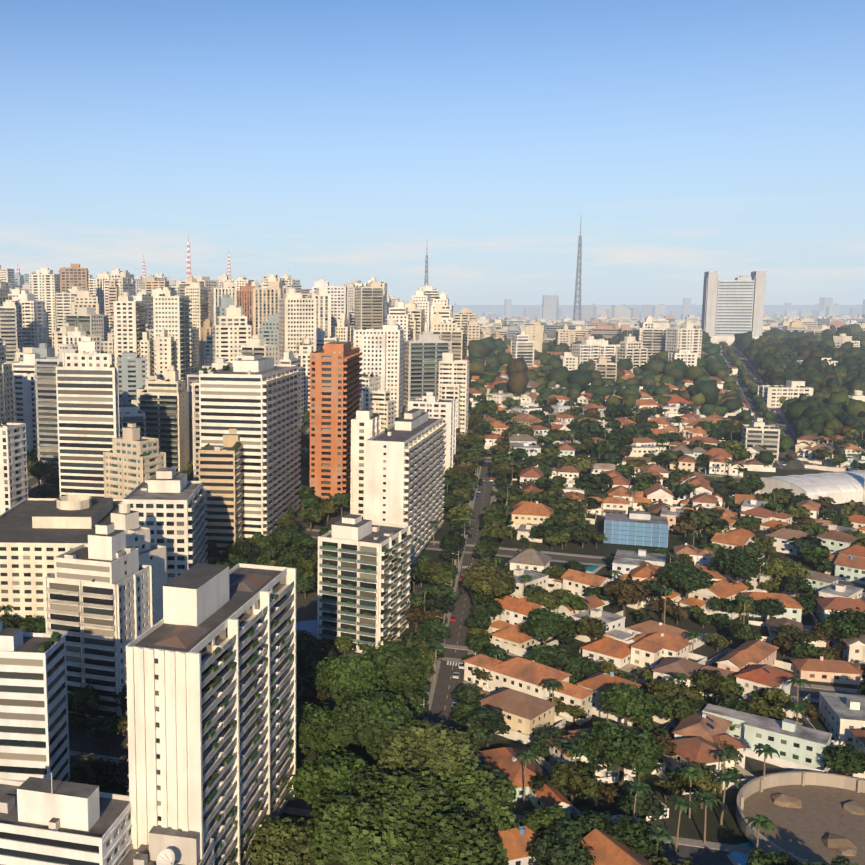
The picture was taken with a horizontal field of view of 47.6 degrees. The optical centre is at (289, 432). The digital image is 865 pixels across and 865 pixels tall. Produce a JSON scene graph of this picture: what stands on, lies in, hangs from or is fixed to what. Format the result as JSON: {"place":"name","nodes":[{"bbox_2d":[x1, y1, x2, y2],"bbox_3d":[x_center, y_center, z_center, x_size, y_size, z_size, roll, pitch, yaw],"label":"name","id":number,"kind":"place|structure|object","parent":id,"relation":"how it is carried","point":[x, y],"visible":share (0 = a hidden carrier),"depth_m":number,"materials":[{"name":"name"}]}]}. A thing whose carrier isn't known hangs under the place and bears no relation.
{"place":"outdoors","nodes":[
{"label":"outdoors","id":0,"kind":"place"},
{"bbox_2d":[16,224,581,320],"bbox_3d":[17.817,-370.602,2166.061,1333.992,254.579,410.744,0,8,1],"label":"antenna towers","id":1,"kind":"structure","parent":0,"point":[426,266],"depth_m":2260.03,"materials":[{"name":"grey metal"}]},
{"bbox_2d":[0,0,864,304],"label":"sky","id":2,"kind":"structure","parent":0,"point":[332,141],"materials":[{"name":"blue"}]},
{"bbox_2d":[27,305,864,864],"bbox_3d":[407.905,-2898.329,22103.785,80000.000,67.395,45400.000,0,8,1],"label":"ground","id":3,"kind":"structure","parent":0,"point":[727,831],"depth_m":330.13,"materials":[{"name":"green plant"}]},
{"bbox_2d":[0,264,864,864],"bbox_3d":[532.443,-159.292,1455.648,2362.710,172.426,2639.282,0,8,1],"label":"buildings","id":4,"kind":"structure","parent":3,"relation":"on","point":[116,410],"depth_m":395.97,"materials":[{"name":"white concrete"}]},
{"bbox_2d":[0,320,864,864],"bbox_3d":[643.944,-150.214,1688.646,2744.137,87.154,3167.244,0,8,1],"label":"vegetation","id":5,"kind":"object","parent":3,"relation":"on","point":[420,790],"visible":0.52,"depth_m":313.83,"materials":[{"name":"green plant"}]},
{"bbox_2d":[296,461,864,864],"bbox_3d":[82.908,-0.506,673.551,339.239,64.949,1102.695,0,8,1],"label":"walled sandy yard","id":6,"kind":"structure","parent":3,"relation":"on","point":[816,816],"depth_m":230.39,"materials":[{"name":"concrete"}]},
{"bbox_2d":[453,295,864,321],"bbox_3d":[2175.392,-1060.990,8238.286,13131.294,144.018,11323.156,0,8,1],"label":"skyline","id":7,"kind":"structure","parent":3,"relation":"on","point":[548,308],"depth_m":3123.52,"materials":[{"name":"grey concrete"}]},
{"bbox_2d":[462,344,864,864],"bbox_3d":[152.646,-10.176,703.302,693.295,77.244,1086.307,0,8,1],"label":"houses","id":8,"kind":"structure","parent":3,"relation":"on","point":[517,692],"depth_m":325.08,"materials":[{"name":"orange tile"}]},
{"bbox_2d":[701,271,765,346],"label":"building","id":9,"kind":"structure","parent":3,"relation":"on","point":[730,308],"depth_m":1206.62,"materials":[{"name":"white concrete"}]},
{"bbox_2d":[750,470,864,504],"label":"sports hall","id":10,"kind":"structure","parent":3,"relation":"on","point":[841,487],"depth_m":511.14,"materials":[{"name":"white metal"}]},
{"bbox_2d":[28,347,864,864],"bbox_3d":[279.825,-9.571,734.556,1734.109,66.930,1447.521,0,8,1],"label":"roads","id":11,"kind":"structure","parent":0,"point":[440,701],"depth_m":330.80,"materials":[{"name":"grey asphalt"}]},
{"bbox_2d":[430,350,802,723],"bbox_3d":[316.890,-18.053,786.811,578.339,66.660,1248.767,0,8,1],"label":"cars","id":12,"kind":"object","parent":11,"relation":"on","point":[461,665],"visible":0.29,"depth_m":533.50,"materials":[{"name":"multicoloured metal"}]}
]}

